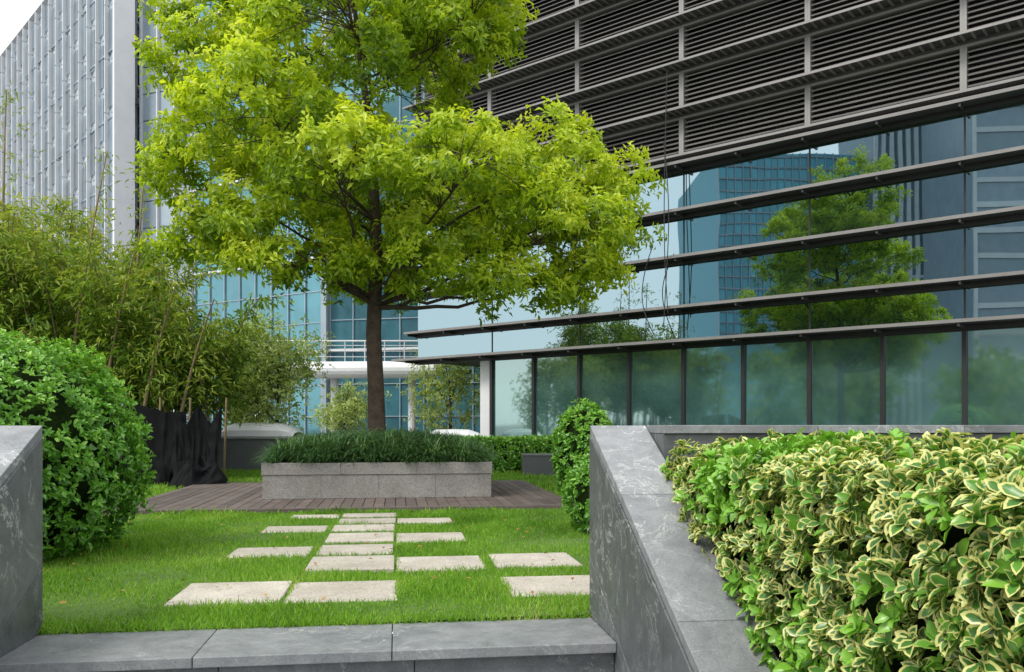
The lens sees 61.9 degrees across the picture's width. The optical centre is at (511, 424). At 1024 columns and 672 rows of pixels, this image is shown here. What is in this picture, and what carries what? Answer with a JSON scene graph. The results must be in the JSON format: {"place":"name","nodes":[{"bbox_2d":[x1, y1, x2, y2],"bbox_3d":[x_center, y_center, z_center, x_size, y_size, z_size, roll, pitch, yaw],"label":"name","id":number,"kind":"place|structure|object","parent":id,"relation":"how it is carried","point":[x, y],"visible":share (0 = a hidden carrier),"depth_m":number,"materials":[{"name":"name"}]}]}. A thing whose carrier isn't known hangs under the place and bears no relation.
{"place":"outdoors","nodes":[
{"label":"outdoors","id":0,"kind":"place"},
{"bbox_2d":[0,0,193,425],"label":"white tower","id":1,"kind":"structure","parent":0,"point":[73,67],"depth_m":48.92,"materials":[{"name":"metal"}]},
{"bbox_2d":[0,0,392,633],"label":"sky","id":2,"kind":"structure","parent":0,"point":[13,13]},
{"bbox_2d":[38,468,591,634],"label":"lawn","id":3,"kind":"structure","parent":0,"point":[162,556],"depth_m":5.63,"materials":[{"name":"green plant"}]},
{"bbox_2d":[0,328,156,560],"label":"round shrub","id":4,"kind":"object","parent":3,"relation":"on","point":[84,445],"visible":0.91,"depth_m":6.12,"materials":[{"name":"green plant"}]},
{"bbox_2d":[0,81,294,478],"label":"bamboo thicket","id":5,"kind":"object","parent":3,"relation":"on","point":[132,320],"visible":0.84,"depth_m":15.52,"materials":[{"name":"green plant"}]},
{"bbox_2d":[119,398,227,487],"bbox_3d":[-5.954,0.275,14.486,1.407,1.451,3.403,0,0,-43],"label":"black netting screen","id":6,"kind":"object","parent":3,"relation":"on","point":[183,450],"visible":0.77,"depth_m":13.90,"materials":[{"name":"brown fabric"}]},
{"bbox_2d":[218,437,302,469],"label":"garden wall","id":7,"kind":"structure","parent":3,"relation":"on","point":[241,452],"depth_m":18.60,"materials":[{"name":"paint"}]},
{"bbox_2d":[217,301,336,435],"bbox_3d":[-5.635,-0.974,20.179,3.048,3.959,3.050,0,0,0],"label":"young tree","id":8,"kind":"object","parent":3,"relation":"on","point":[281,379],"visible":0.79,"depth_m":19.81,"materials":[{"name":"green plant"}]},
{"bbox_2d":[46,508,573,602],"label":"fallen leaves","id":9,"kind":"object","parent":3,"relation":"on","point":[532,591],"visible":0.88,"depth_m":6.01,"materials":[{"name":"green plant"}]},
{"bbox_2d":[101,480,574,514],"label":"wooden deck","id":10,"kind":"structure","parent":3,"relation":"on","point":[516,494],"depth_m":10.44,"materials":[{"name":"brown wood"}]},
{"bbox_2d":[261,455,491,498],"bbox_3d":[-1.893,0.718,12.323,2.914,0.465,2.894,0,0,-8],"label":"granite planter","id":11,"kind":"object","parent":10,"relation":"on","point":[393,478],"visible":0.8,"depth_m":10.90,"materials":[{"name":"stone"}]},
{"bbox_2d":[248,425,504,468],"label":"ornamental grass","id":12,"kind":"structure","parent":11,"relation":"in","point":[405,445],"depth_m":11.14,"materials":[{"name":"green plant"}]},
{"bbox_2d":[132,0,666,461],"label":"camphor tree","id":13,"kind":"object","parent":11,"relation":"in","point":[403,41],"visible":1,"depth_m":11.43,"materials":[{"name":"green plant"}]},
{"bbox_2d":[451,432,558,472],"bbox_3d":[-0.011,0.593,18.083,2.780,0.893,1.205,0,0,0],"label":"clipped hedge","id":14,"kind":"object","parent":3,"relation":"on","point":[512,448],"visible":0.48,"depth_m":17.62,"materials":[{"name":"green plant"}]},
{"bbox_2d":[521,453,559,475],"bbox_3d":[0.600,0.780,16.850,0.840,0.440,0.740,0,0,0],"label":"planter box","id":15,"kind":"object","parent":3,"relation":"on","point":[536,463],"visible":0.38,"depth_m":16.50,"materials":[{"name":"paint"}]},
{"bbox_2d":[560,446,589,533],"bbox_3d":[0.984,0.559,7.910,1.081,0.923,1.317,0,0,0],"label":"round shrub","id":16,"kind":"object","parent":3,"relation":"on","point":[578,486],"visible":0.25,"depth_m":7.70,"materials":[{"name":"green plant"}]},
{"bbox_2d":[549,398,613,503],"bbox_3d":[0.883,0.343,10.299,0.883,1.345,0.942,0,0,0],"label":"round shrub","id":17,"kind":"object","parent":3,"relation":"on","point":[572,437],"visible":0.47,"depth_m":10.08,"materials":[{"name":"green plant"}]},
{"bbox_2d":[76,616,589,632],"bbox_3d":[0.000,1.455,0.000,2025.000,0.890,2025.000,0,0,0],"label":"ground","id":18,"kind":"structure","parent":0,"point":[355,624],"depth_m":4.36,"materials":[{"name":"paint"}]},
{"bbox_2d":[0,426,42,657],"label":"stair side wall","id":19,"kind":"structure","parent":18,"relation":"on","point":[21,534],"depth_m":3.85,"materials":[{"name":"stone"}]},
{"bbox_2d":[193,314,291,429],"bbox_3d":[-6.575,-0.859,20.941,2.561,3.723,2.738,0,0,19],"label":"young tree","id":20,"kind":"object","parent":18,"relation":"on","point":[233,422],"visible":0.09,"depth_m":20.80,"materials":[{"name":"green plant"}]},
{"bbox_2d":[221,422,304,436],"bbox_3d":[-5.750,0.472,19.650,1.780,1.055,1.180,0,0,0],"label":"parked car","id":21,"kind":"object","parent":18,"relation":"on","point":[265,429],"visible":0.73,"depth_m":19.14,"materials":[{"name":"white metal"}]},
{"bbox_2d":[0,617,615,671],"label":"stone staircase","id":22,"kind":"structure","parent":18,"relation":"on","point":[563,645],"depth_m":3.83,"materials":[{"name":"stone"}]},
{"bbox_2d":[307,375,389,433],"bbox_3d":[-4.820,-0.254,25.068,2.474,2.512,2.175,0,0,-24],"label":"young tree","id":23,"kind":"object","parent":18,"relation":"on","point":[349,407],"visible":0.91,"depth_m":24.99,"materials":[{"name":"green plant"}]},
{"bbox_2d":[255,340,445,431],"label":"elevated walkway","id":24,"kind":"structure","parent":18,"relation":"on","point":[353,369],"depth_m":29.72,"materials":[{"name":"white metal"}]},
{"bbox_2d":[386,348,479,430],"bbox_3d":[-2.104,-1.028,28.116,3.134,4.062,3.130,0,0,-40],"label":"young tree","id":25,"kind":"object","parent":18,"relation":"on","point":[459,373],"visible":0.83,"depth_m":27.89,"materials":[{"name":"green plant"}]},
{"bbox_2d":[469,368,479,416],"bbox_3d":[-0.181,-0.916,29.977,2.770,3.854,2.740,0,0,0],"label":"young tree","id":26,"kind":"object","parent":18,"relation":"on","point":[475,395],"visible":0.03,"depth_m":29.81,"materials":[{"name":"green plant"}]},
{"bbox_2d":[590,426,777,671],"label":"stair side wall","id":27,"kind":"structure","parent":18,"relation":"on","point":[660,601],"depth_m":3.56,"materials":[{"name":"stone"}]},
{"bbox_2d":[391,0,1023,436],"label":"office building","id":28,"kind":"structure","parent":18,"relation":"on","point":[837,212],"depth_m":18.66,"materials":[{"name":"blue glass"}]},
{"bbox_2d":[642,72,668,335],"bbox_3d":[3.372,-5.148,20.114,0.095,6.106,0.776,0,0,-44],"label":"hanging cable","id":29,"kind":"object","parent":28,"relation":"attached to","point":[664,225],"visible":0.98,"depth_m":19.88,"materials":[{"name":"rubber"}]},
{"bbox_2d":[647,425,1023,614],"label":"parapet wall","id":30,"kind":"structure","parent":18,"relation":"on","point":[664,437],"depth_m":4.28,"materials":[{"name":"stone"}]},
{"bbox_2d":[772,645,898,671],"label":"soil bed","id":31,"kind":"object","parent":18,"relation":"on","point":[777,652],"depth_m":3.54,"materials":[{"name":"black soil"}]},
{"bbox_2d":[658,427,1023,671],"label":"variegated shrub","id":32,"kind":"object","parent":31,"relation":"on","point":[898,552],"visible":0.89,"depth_m":2.37,"materials":[{"name":"green plant"}]},
{"bbox_2d":[192,1,479,436],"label":"glass building","id":33,"kind":"structure","parent":0,"point":[348,321],"depth_m":35.94,"materials":[{"name":"blue glass"}]},
{"bbox_2d":[164,513,589,606],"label":"stepping stone path","id":34,"kind":"structure","parent":0,"point":[345,591],"depth_m":5.89,"materials":[{"name":"beige stone"}]},
{"bbox_2d":[432,429,482,436],"bbox_3d":[-1.550,0.559,23.000,1.580,0.882,1.080,0,0,0],"label":"rooflight","id":35,"kind":"object","parent":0,"point":[464,432],"visible":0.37,"depth_m":22.66,"materials":[{"name":"white metal"}]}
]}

